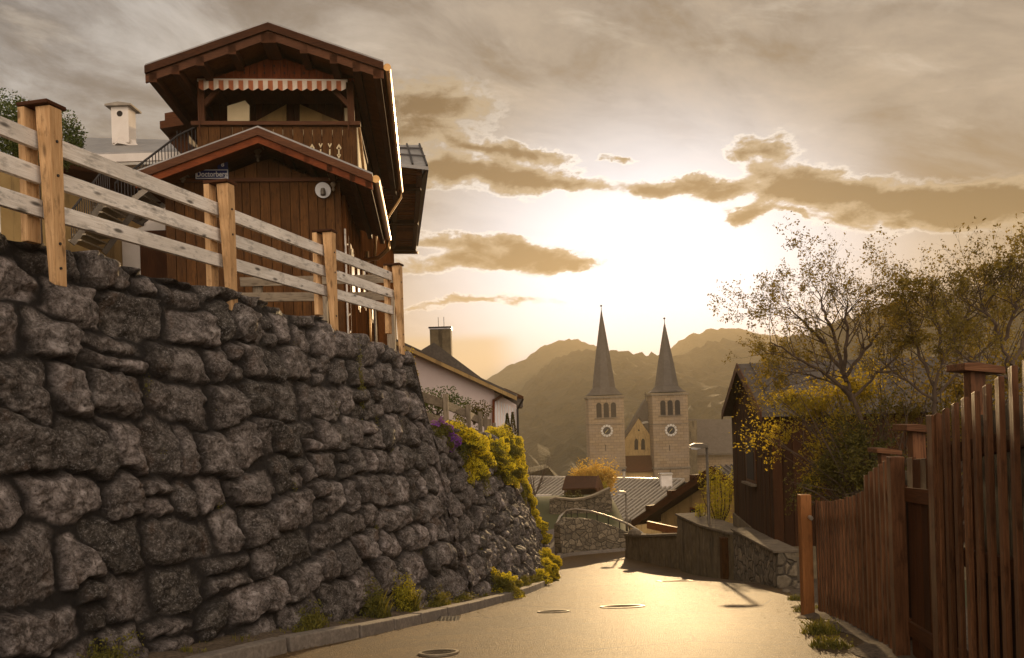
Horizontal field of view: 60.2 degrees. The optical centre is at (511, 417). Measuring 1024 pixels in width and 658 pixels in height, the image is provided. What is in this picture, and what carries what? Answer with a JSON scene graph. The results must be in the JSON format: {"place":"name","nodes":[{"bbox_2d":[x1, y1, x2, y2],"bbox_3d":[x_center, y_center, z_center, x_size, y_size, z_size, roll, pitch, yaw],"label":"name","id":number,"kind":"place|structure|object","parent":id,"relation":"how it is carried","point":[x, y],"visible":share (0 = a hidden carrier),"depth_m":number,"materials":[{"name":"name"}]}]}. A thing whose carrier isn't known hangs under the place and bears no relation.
{"place":"outdoors","nodes":[
{"label":"outdoors","id":0,"kind":"place"},
{"bbox_2d":[146,554,556,657],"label":"verge","id":1,"kind":"structure","parent":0,"point":[217,643],"depth_m":7.65,"materials":[{"name":"grey concrete"}]},
{"bbox_2d":[76,630,144,657],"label":"weed clump","id":2,"kind":"object","parent":1,"relation":"on","point":[105,654],"visible":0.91,"depth_m":6.45,"materials":[{"name":"green plant"}]},
{"bbox_2d":[294,597,331,631],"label":"weed clump","id":3,"kind":"object","parent":1,"relation":"on","point":[310,619],"visible":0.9,"depth_m":8.63,"materials":[{"name":"green plant"}]},
{"bbox_2d":[179,565,562,652],"bbox_3d":[-0.435,3.377,17.331,1.599,3.645,27.622,-2,0,10],"label":"ground cover","id":4,"kind":"object","parent":1,"relation":"on","point":[297,630],"visible":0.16,"depth_m":8.44,"materials":[{"name":"green plant"}]},
{"bbox_2d":[359,572,392,618],"bbox_3d":[-1.581,2.094,10.214,0.453,0.611,1.064,-2,0,0],"label":"weed clump","id":5,"kind":"object","parent":1,"relation":"on","point":[377,606],"visible":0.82,"depth_m":10.11,"materials":[{"name":"green plant"}]},
{"bbox_2d":[390,570,424,611],"bbox_3d":[-1.344,2.207,11.100,0.565,0.638,0.977,-2,0,18],"label":"weed clump","id":6,"kind":"object","parent":1,"relation":"on","point":[407,599],"visible":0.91,"depth_m":11.00,"materials":[{"name":"green plant"}]},
{"bbox_2d":[424,583,452,606],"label":"weed clump","id":7,"kind":"object","parent":1,"relation":"on","point":[441,598],"visible":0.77,"depth_m":12.19,"materials":[{"name":"green plant"}]},
{"bbox_2d":[454,590,478,600],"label":"weed clump","id":8,"kind":"object","parent":1,"relation":"on","point":[463,596],"visible":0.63,"depth_m":13.31,"materials":[{"name":"green plant"}]},
{"bbox_2d":[489,567,525,598],"bbox_3d":[-0.177,3.025,16.094,0.897,0.886,1.850,-2,0,0],"label":"flower cushion","id":9,"kind":"object","parent":1,"relation":"on","point":[508,582],"visible":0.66,"depth_m":15.48,"materials":[{"name":"yellow plant"}]},
{"bbox_2d":[520,574,533,584],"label":"weed clump","id":10,"kind":"object","parent":1,"relation":"on","point":[524,579],"visible":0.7,"depth_m":17.92,"materials":[{"name":"green plant"}]},
{"bbox_2d":[530,574,541,581],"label":"weed clump","id":11,"kind":"object","parent":1,"relation":"on","point":[535,579],"visible":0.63,"depth_m":19.55,"materials":[{"name":"green plant"}]},
{"bbox_2d":[0,0,1023,379],"label":"sky","id":12,"kind":"structure","parent":0,"point":[629,158],"materials":[{"name":"beige"}]},
{"bbox_2d":[547,529,554,553],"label":"path","id":13,"kind":"structure","parent":0,"point":[552,543],"depth_m":41.14,"materials":[{"name":"beige concrete"}]},
{"bbox_2d":[268,551,864,657],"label":"road","id":14,"kind":"structure","parent":0,"point":[712,620],"depth_m":9.36,"materials":[{"name":"grey asphalt"}]},
{"bbox_2d":[185,553,560,657],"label":"kerb","id":15,"kind":"structure","parent":14,"relation":"on","point":[273,646],"depth_m":8.57,"materials":[{"name":"concrete"}]},
{"bbox_2d":[418,649,458,656],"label":"manhole cover","id":16,"kind":"object","parent":14,"relation":"on","point":[437,652],"visible":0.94,"depth_m":7.35,"materials":[{"name":"metal"}]},
{"bbox_2d":[437,615,459,620],"bbox_3d":[-0.793,2.505,11.000,0.260,0.025,0.340,-2,0,0],"label":"kerb gully","id":17,"kind":"object","parent":14,"relation":"on","point":[450,618],"visible":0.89,"depth_m":11.03,"materials":[{"name":"metal"}]},
{"bbox_2d":[537,610,569,612],"bbox_3d":[0.558,2.615,11.900,0.440,0.100,0.440,-2,0,0],"label":"manhole cover","id":18,"kind":"object","parent":14,"relation":"on","point":[552,611],"visible":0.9,"depth_m":11.81,"materials":[{"name":"metal"}]},
{"bbox_2d":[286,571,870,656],"bbox_3d":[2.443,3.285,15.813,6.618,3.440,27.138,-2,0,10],"label":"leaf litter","id":19,"kind":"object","parent":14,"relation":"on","point":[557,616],"visible":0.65,"depth_m":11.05,"materials":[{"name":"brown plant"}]},
{"bbox_2d":[560,548,624,558],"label":"bend kerb","id":20,"kind":"structure","parent":14,"relation":"on","point":[590,552],"depth_m":36.90,"materials":[{"name":"concrete"}]},
{"bbox_2d":[600,604,644,608],"bbox_3d":[1.560,2.675,12.500,0.640,0.129,0.638,-2,0,0],"label":"manhole cover","id":21,"kind":"object","parent":14,"relation":"on","point":[623,606],"visible":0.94,"depth_m":12.44,"materials":[{"name":"metal"}]},
{"bbox_2d":[657,580,693,581],"bbox_3d":[3.867,3.879,21.000,0.780,0.147,0.735,-2,0,0],"label":"drain grate","id":22,"kind":"object","parent":14,"relation":"on","point":[674,580],"visible":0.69,"depth_m":20.99,"materials":[{"name":"metal"}]},
{"bbox_2d":[786,593,799,600],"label":"grass tuft","id":23,"kind":"object","parent":14,"relation":"on","point":[792,597],"visible":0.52,"depth_m":12.80,"materials":[{"name":"green plant"}]},
{"bbox_2d":[792,602,817,611],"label":"grass tuft","id":24,"kind":"object","parent":14,"relation":"on","point":[797,609],"visible":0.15,"depth_m":10.52,"materials":[{"name":"green plant"}]},
{"bbox_2d":[796,615,841,634],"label":"grass tuft","id":25,"kind":"object","parent":14,"relation":"on","point":[818,628],"visible":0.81,"depth_m":7.87,"materials":[{"name":"green plant"}]},
{"bbox_2d":[808,633,853,649],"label":"grass tuft","id":26,"kind":"object","parent":14,"relation":"on","point":[818,642],"visible":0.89,"depth_m":7.07,"materials":[{"name":"green plant"}]},
{"bbox_2d":[487,328,790,391],"bbox_3d":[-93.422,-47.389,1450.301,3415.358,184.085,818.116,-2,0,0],"label":"hill","id":27,"kind":"structure","parent":0,"point":[516,377],"depth_m":1434.97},
{"bbox_2d":[515,338,768,475],"bbox_3d":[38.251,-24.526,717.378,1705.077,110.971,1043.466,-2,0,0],"label":"hill","id":28,"kind":"structure","parent":0,"point":[552,410],"depth_m":545.51,"materials":[{"name":"plant"}]},
{"bbox_2d":[689,443,710,524],"bbox_3d":[5.324,2.621,24.900,0.561,3.831,0.180,-2,0,0],"label":"street lamp","id":29,"kind":"object","parent":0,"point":[695,446],"visible":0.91,"depth_m":24.86,"materials":[{"name":"grey metal"}]},
{"bbox_2d":[468,470,966,606],"bbox_3d":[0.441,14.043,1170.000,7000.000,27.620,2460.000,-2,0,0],"label":"ground","id":30,"kind":"structure","parent":0,"point":[542,505],"depth_m":49.64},
{"bbox_2d":[0,232,550,657],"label":"stone wall","id":31,"kind":"structure","parent":30,"relation":"on","point":[115,523],"depth_m":7.91,"materials":[{"name":"grey stone"}]},
{"bbox_2d":[0,98,404,354],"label":"wooden fence","id":32,"kind":"object","parent":31,"relation":"on","point":[34,129],"visible":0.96,"depth_m":7.83,"materials":[{"name":"wood"}]},
{"bbox_2d":[143,344,482,623],"bbox_3d":[-0.768,1.591,17.769,1.385,5.002,21.128,-2,0,9],"label":"wall moss","id":33,"kind":"object","parent":31,"relation":"attached to","point":[145,385],"depth_m":9.12,"materials":[{"name":"green plant"}]},
{"bbox_2d":[356,334,364,419],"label":"creeper","id":34,"kind":"object","parent":31,"relation":"attached to","point":[360,386],"visible":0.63,"depth_m":11.50,"materials":[{"name":"green plant"}]},
{"bbox_2d":[430,416,461,451],"bbox_3d":[-1.139,0.284,14.910,0.578,0.639,1.296,-2,0,0],"label":"purple cushion","id":35,"kind":"object","parent":31,"relation":"on","point":[445,429],"visible":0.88,"depth_m":14.71,"materials":[{"name":"purple plant"}]},
{"bbox_2d":[445,414,496,487],"bbox_3d":[-0.877,0.633,16.559,1.182,1.396,2.549,-2,0,0],"label":"flower cushion","id":36,"kind":"object","parent":31,"relation":"on","point":[473,444],"visible":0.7,"depth_m":15.93,"materials":[{"name":"yellow plant"}]},
{"bbox_2d":[479,465,490,497],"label":"trailing plant","id":37,"kind":"object","parent":31,"relation":"attached to","point":[488,481],"visible":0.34,"depth_m":16.78,"materials":[{"name":"green plant"}]},
{"bbox_2d":[492,451,500,479],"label":"trailing plant","id":38,"kind":"object","parent":31,"relation":"on","point":[496,473],"visible":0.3,"depth_m":18.55,"materials":[{"name":"plant"}]},
{"bbox_2d":[482,430,515,484],"bbox_3d":[-0.469,0.870,19.057,1.103,1.240,2.477,-2,0,0],"label":"flower cushion","id":39,"kind":"object","parent":31,"relation":"on","point":[500,447],"visible":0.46,"depth_m":18.72,"materials":[{"name":"yellow plant"}]},
{"bbox_2d":[486,426,526,488],"bbox_3d":[-0.259,0.977,21.232,1.238,1.599,2.667,-2,0,0],"label":"flower cushion","id":40,"kind":"object","parent":31,"relation":"on","point":[514,454],"visible":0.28,"depth_m":21.22,"materials":[{"name":"yellow plant"}]},
{"bbox_2d":[513,433,531,497],"bbox_3d":[-0.121,1.438,27.489,1.461,2.088,3.374,-2,0,0],"label":"flower cushion","id":41,"kind":"object","parent":31,"relation":"on","point":[527,485],"visible":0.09,"depth_m":27.11,"materials":[{"name":"yellow plant"}]},
{"bbox_2d":[520,481,526,506],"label":"trailing plant","id":42,"kind":"object","parent":31,"relation":"attached to","point":[524,493],"visible":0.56,"depth_m":26.09,"materials":[{"name":"green plant"}]},
{"bbox_2d":[527,490,539,518],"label":"flower cushion","id":43,"kind":"object","parent":31,"relation":"on","point":[532,500],"visible":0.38,"depth_m":27.92,"materials":[{"name":"yellow plant"}]},
{"bbox_2d":[535,516,552,544],"bbox_3d":[0.771,3.651,28.889,1.137,1.032,2.094,-2,0,0],"label":"flower cushion","id":44,"kind":"object","parent":31,"relation":"on","point":[543,526],"visible":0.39,"depth_m":28.52,"materials":[{"name":"yellow plant"}]},
{"bbox_2d":[535,567,553,583],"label":"flower cushion","id":45,"kind":"object","parent":31,"relation":"on","point":[544,576],"visible":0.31,"depth_m":20.83,"materials":[{"name":"yellow plant"}]},
{"bbox_2d":[526,454,557,495],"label":"bare tree","id":46,"kind":"object","parent":30,"relation":"on","point":[540,481],"visible":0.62,"depth_m":58.19,"materials":[{"name":"brown plant"}]},
{"bbox_2d":[536,494,551,495],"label":"plastered wall","id":47,"kind":"structure","parent":30,"relation":"on","point":[543,495],"depth_m":60.50,"materials":[{"name":"white paint"}]},
{"bbox_2d":[538,547,562,580],"bbox_3d":[0.957,4.384,26.079,1.138,1.042,4.112,-2,0,0],"label":"flower cushion","id":48,"kind":"object","parent":30,"relation":"on","point":[551,563],"visible":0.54,"depth_m":25.24,"materials":[{"name":"yellow plant"}]},
{"bbox_2d":[562,490,573,497],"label":"shrub","id":49,"kind":"object","parent":30,"relation":"on","point":[569,496],"visible":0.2,"depth_m":53.92,"materials":[{"name":"green plant"}]},
{"bbox_2d":[572,490,583,497],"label":"shrub","id":50,"kind":"object","parent":30,"relation":"on","point":[577,494],"visible":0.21,"depth_m":53.92,"materials":[{"name":"green plant"}]},
{"bbox_2d":[549,487,612,513],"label":"terrace wall","id":51,"kind":"structure","parent":30,"relation":"on","point":[600,501],"depth_m":50.00,"materials":[{"name":"stone"}]},
{"bbox_2d":[562,475,602,494],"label":"garden shed","id":52,"kind":"structure","parent":30,"relation":"on","point":[587,485],"depth_m":58.00,"materials":[{"name":"brown wood"}]},
{"bbox_2d":[554,517,627,553],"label":"bend wall","id":53,"kind":"structure","parent":30,"relation":"on","point":[571,535],"depth_m":37.21,"materials":[{"name":"grey stone"}]},
{"bbox_2d":[556,508,642,532],"bbox_3d":[3.927,5.149,39.018,4.067,2.106,4.048,-2,0,0],"label":"hand rail","id":54,"kind":"object","parent":53,"relation":"on","point":[596,513],"visible":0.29,"depth_m":39.86,"materials":[{"name":"metal"}]},
{"bbox_2d":[563,457,621,494],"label":"blossom tree","id":55,"kind":"object","parent":30,"relation":"on","point":[606,474],"visible":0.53,"depth_m":63.64,"materials":[{"name":"orange plant"}]},
{"bbox_2d":[528,469,686,533],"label":"long roofed house","id":56,"kind":"structure","parent":30,"relation":"on","point":[642,492],"depth_m":77.58,"materials":[{"name":"paint"}]},
{"bbox_2d":[617,491,627,531],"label":"street lamp","id":57,"kind":"object","parent":30,"relation":"on","point":[621,493],"visible":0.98,"depth_m":41.95,"materials":[{"name":"grey metal"}]},
{"bbox_2d":[623,533,678,568],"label":"wall","id":58,"kind":"structure","parent":30,"relation":"on","point":[660,549],"depth_m":31.02,"materials":[{"name":"concrete"}]},
{"bbox_2d":[628,529,640,536],"bbox_3d":[4.582,4.268,33.000,0.504,0.260,0.512,-2,0,0],"label":"boulder","id":59,"kind":"object","parent":58,"relation":"on","point":[633,532],"visible":0.97,"depth_m":32.82,"materials":[{"name":"stone"}]},
{"bbox_2d":[647,521,676,532],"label":"timber beam","id":60,"kind":"structure","parent":58,"relation":"on","point":[665,528],"depth_m":32.98,"materials":[{"name":"brown wood"}]},
{"bbox_2d":[584,305,732,481],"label":"church","id":61,"kind":"structure","parent":30,"relation":"on","point":[662,433],"depth_m":191.40,"materials":[{"name":"stone"}]},
{"bbox_2d":[634,439,637,449],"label":"nave window","id":62,"kind":"structure","parent":61,"relation":"in","point":[636,440],"depth_m":194.89,"materials":[{"name":"glass"}]},
{"bbox_2d":[641,439,644,449],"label":"nave window","id":63,"kind":"structure","parent":61,"relation":"in","point":[642,441],"depth_m":194.89,"materials":[{"name":"black glass"}]},
{"bbox_2d":[631,464,734,532],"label":"ochre house","id":64,"kind":"structure","parent":30,"relation":"on","point":[686,497],"depth_m":43.35,"materials":[{"name":"paint"}]},
{"bbox_2d":[690,507,699,512],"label":"window","id":65,"kind":"structure","parent":64,"relation":"in","point":[692,509],"depth_m":43.29,"materials":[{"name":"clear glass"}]},
{"bbox_2d":[675,512,736,579],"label":"wall","id":66,"kind":"structure","parent":30,"relation":"on","point":[698,548],"depth_m":25.46,"materials":[{"name":"concrete"}]},
{"bbox_2d":[691,503,706,516],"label":"spring shrub","id":67,"kind":"object","parent":66,"relation":"on","point":[699,509],"visible":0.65,"depth_m":27.54,"materials":[{"name":"yellow plant"}]},
{"bbox_2d":[697,465,733,522],"bbox_3d":[6.152,2.510,26.423,1.153,2.346,1.105,-2,0,0],"label":"spring shrub","id":68,"kind":"object","parent":66,"relation":"on","point":[722,514],"visible":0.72,"depth_m":26.48,"materials":[{"name":"yellow plant"}]},
{"bbox_2d":[719,536,728,579],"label":"wall pier","id":69,"kind":"structure","parent":30,"relation":"on","point":[724,558],"depth_m":22.32,"materials":[{"name":"brown wood"}]},
{"bbox_2d":[730,527,798,588],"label":"rubble wall","id":70,"kind":"structure","parent":30,"relation":"on","point":[761,558],"depth_m":17.58,"materials":[{"name":"stone"}]},
{"bbox_2d":[797,557,799,580],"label":"leaning slab","id":71,"kind":"structure","parent":30,"relation":"on","point":[798,574],"depth_m":17.55,"materials":[{"name":"stone"}]},
{"bbox_2d":[721,353,1022,579],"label":"barn","id":72,"kind":"structure","parent":30,"relation":"on","point":[757,506],"depth_m":18.96,"materials":[{"name":"wood"}]},
{"bbox_2d":[741,436,756,486],"bbox_3d":[5.578,1.002,20.841,0.140,1.178,1.646,-2,0,7],"label":"window","id":73,"kind":"structure","parent":72,"relation":"in","point":[751,468],"depth_m":20.65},
{"bbox_2d":[822,288,1023,545],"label":"tall hedge","id":74,"kind":"object","parent":30,"relation":"on","point":[957,390],"visible":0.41,"depth_m":12.35,"materials":[{"name":"green plant"}]},
{"bbox_2d":[847,227,1023,414],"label":"budding tree","id":75,"kind":"object","parent":30,"relation":"on","point":[905,283],"visible":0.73,"depth_m":11.53,"materials":[{"name":"green plant"}]},
{"bbox_2d":[915,212,1023,387],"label":"budding tree","id":76,"kind":"object","parent":30,"relation":"on","point":[1009,265],"visible":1,"depth_m":10.10,"materials":[{"name":"green plant"}]},
{"bbox_2d":[754,579,968,657],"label":"shoulder","id":77,"kind":"object","parent":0,"point":[872,647],"visible":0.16,"depth_m":7.47},
{"bbox_2d":[729,348,904,501],"bbox_3d":[4.708,0.225,13.567,2.532,2.545,2.274,-2,0,20],"label":"leafy bush","id":78,"kind":"object","parent":77,"relation":"on","point":[817,408],"visible":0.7,"depth_m":13.47,"materials":[{"name":"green plant"}]},
{"bbox_2d":[707,211,967,467],"bbox_3d":[4.703,-0.084,12.475,3.837,5.453,2.456,-2,0,0],"label":"budding tree","id":79,"kind":"object","parent":77,"relation":"on","point":[841,364],"visible":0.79,"depth_m":12.22,"materials":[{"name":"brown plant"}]},
{"bbox_2d":[771,381,926,515],"bbox_3d":[4.775,0.541,12.322,2.204,2.052,2.701,-2,0,0],"label":"dark bush","id":80,"kind":"object","parent":77,"relation":"on","point":[855,481],"visible":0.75,"depth_m":12.15,"materials":[{"name":"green plant"}]},
{"bbox_2d":[867,447,901,585],"bbox_3d":[3.827,1.176,9.015,0.255,1.748,0.240,-2,0,0],"label":"capped post","id":81,"kind":"object","parent":77,"relation":"on","point":[883,453],"visible":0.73,"depth_m":8.93,"materials":[{"name":"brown wood"}]},
{"bbox_2d":[892,424,926,458],"bbox_3d":[3.335,0.936,7.217,0.289,1.777,0.272,-2,0,0],"label":"capped post","id":82,"kind":"object","parent":77,"relation":"on","point":[916,440],"visible":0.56,"depth_m":7.15,"materials":[{"name":"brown wood"}]},
{"bbox_2d":[797,360,1023,657],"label":"picket fence","id":83,"kind":"object","parent":77,"relation":"on","point":[917,568],"visible":0.98,"depth_m":5.39,"materials":[{"name":"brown wood"}]},
{"bbox_2d":[946,362,1005,656],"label":"capped post","id":84,"kind":"object","parent":77,"relation":"on","point":[974,374],"visible":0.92,"depth_m":5.56,"materials":[{"name":"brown wood"}]},
{"bbox_2d":[722,281,1023,394],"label":"hill","id":85,"kind":"structure","parent":0,"point":[842,338],"depth_m":399.94,"materials":[{"name":"plant"}]},
{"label":"terrace","id":86,"kind":"structure","parent":0,"visible":0},
{"bbox_2d":[0,88,88,242],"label":"evergreen bush","id":87,"kind":"object","parent":86,"relation":"on","point":[71,136],"visible":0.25,"depth_m":13.59,"materials":[{"name":"green plant"}]},
{"bbox_2d":[0,153,167,277],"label":"lean to","id":88,"kind":"object","parent":86,"relation":"on","point":[149,262],"visible":0.13,"depth_m":19.11,"materials":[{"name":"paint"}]},
{"bbox_2d":[140,230,167,277],"bbox_3d":[-8.188,-3.672,20.400,0.750,1.300,0.080,-2,0,0],"label":"door","id":89,"kind":"structure","parent":88,"relation":"in","point":[153,263],"depth_m":20.36,"materials":[{"name":"brown wood"}]},
{"bbox_2d":[63,101,179,225],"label":"white house","id":90,"kind":"structure","parent":86,"relation":"on","point":[123,144],"depth_m":25.67,"materials":[{"name":"paint"}]},
{"bbox_2d":[136,21,402,341],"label":"alpine house","id":91,"kind":"structure","parent":86,"relation":"on","point":[284,153],"depth_m":17.13,"materials":[{"name":"wood"}]},
{"bbox_2d":[68,127,195,254],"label":"outside stairs","id":92,"kind":"structure","parent":91,"relation":"attached to","point":[87,240],"depth_m":18.05,"materials":[{"name":"grey metal"}]},
{"bbox_2d":[195,169,228,178],"bbox_3d":[-5.710,-4.638,16.821,0.615,0.186,0.026,-2,0,-6],"label":"street sign","id":93,"kind":"object","parent":91,"relation":"attached to","point":[214,174],"visible":0.99,"depth_m":16.82,"materials":[{"name":"blue metal"}]},
{"bbox_2d":[218,162,227,168],"bbox_3d":[-5.512,-4.812,16.841,0.192,0.142,0.026,-2,0,-6],"label":"house number sign","id":94,"kind":"object","parent":91,"relation":"attached to","point":[223,165],"visible":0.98,"depth_m":16.84,"materials":[{"name":"blue metal"}]},
{"bbox_2d":[197,78,349,135],"bbox_3d":[-4.707,-6.148,17.484,2.911,1.103,0.151,-2,0,-6],"label":"awning","id":95,"kind":"object","parent":91,"relation":"attached to","point":[284,84],"visible":1,"depth_m":17.43,"materials":[{"name":"white fabric"}]},
{"bbox_2d":[315,182,330,197],"bbox_3d":[-3.630,-4.377,16.975,0.255,0.279,0.218,-2,0,-44],"label":"wall lamp","id":96,"kind":"object","parent":91,"relation":"attached to","point":[322,189],"visible":1,"depth_m":16.95,"materials":[{"name":"white glass"}]},
{"bbox_2d":[351,246,354,291],"bbox_3d":[-3.404,-3.045,18.750,0.078,1.150,0.900,-2,0,-6],"label":"window","id":97,"kind":"structure","parent":91,"relation":"in","point":[352,268],"depth_m":18.64,"materials":[{"name":"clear glass"}]},
{"bbox_2d":[357,269,360,312],"bbox_3d":[-3.558,-3.040,20.343,0.078,1.150,0.900,-2,0,-6],"label":"window","id":98,"kind":"structure","parent":91,"relation":"in","point":[358,270],"depth_m":20.31,"materials":[{"name":"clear glass"}]},
{"bbox_2d":[240,275,395,350],"bbox_3d":[-3.260,-1.598,15.228,2.765,1.900,0.240,-2,0,-26],"label":"terrace fence","id":99,"kind":"object","parent":86,"relation":"on","point":[257,284],"visible":0.22,"depth_m":15.07,"materials":[{"name":"grey wood"}]},
{"bbox_2d":[344,229,351,333],"bbox_3d":[-3.241,-1.899,17.607,0.030,3.600,0.700,-2,0,-6],"label":"garden ladder","id":100,"kind":"object","parent":86,"relation":"on","point":[349,314],"visible":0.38,"depth_m":17.26,"materials":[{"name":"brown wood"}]},
{"bbox_2d":[373,143,427,344],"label":"wing","id":101,"kind":"structure","parent":86,"relation":"on","point":[404,220],"depth_m":30.37,"materials":[{"name":"brown wood"}]},
{"bbox_2d":[421,385,470,415],"bbox_3d":[-1.851,-0.338,19.908,1.890,0.795,2.031,-2,0,0],"label":"garden shrub","id":102,"kind":"object","parent":86,"relation":"on","point":[454,397],"visible":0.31,"depth_m":19.91,"materials":[{"name":"green plant"}]},
{"bbox_2d":[422,392,495,431],"bbox_3d":[-0.942,0.121,20.662,0.467,1.517,12.804,-2,0,5],"label":"garden fence","id":103,"kind":"object","parent":86,"relation":"on","point":[445,404],"visible":0.52,"depth_m":17.57,"materials":[{"name":"grey wood"}]},
{"bbox_2d":[396,326,523,436],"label":"pale house","id":104,"kind":"structure","parent":86,"relation":"on","point":[438,364],"depth_m":36.00,"materials":[{"name":"paint"}]},
{"bbox_2d":[453,399,491,427],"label":"round shrub","id":105,"kind":"object","parent":86,"relation":"on","point":[478,409],"visible":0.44,"depth_m":26.88,"materials":[{"name":"green plant"}]},
{"bbox_2d":[505,413,511,431],"bbox_3d":[-0.146,0.494,31.000,0.562,1.364,0.524,-2,0,0],"label":"cypress","id":106,"kind":"object","parent":86,"relation":"on","point":[507,421],"visible":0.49,"depth_m":30.96,"materials":[{"name":"green plant"}]},
{"bbox_2d":[510,412,517,435],"bbox_3d":[0.051,0.581,31.002,0.535,1.621,0.560,-2,0,0],"label":"cypress","id":107,"kind":"object","parent":86,"relation":"on","point":[512,420],"visible":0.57,"depth_m":30.95,"materials":[{"name":"green plant"}]}
]}

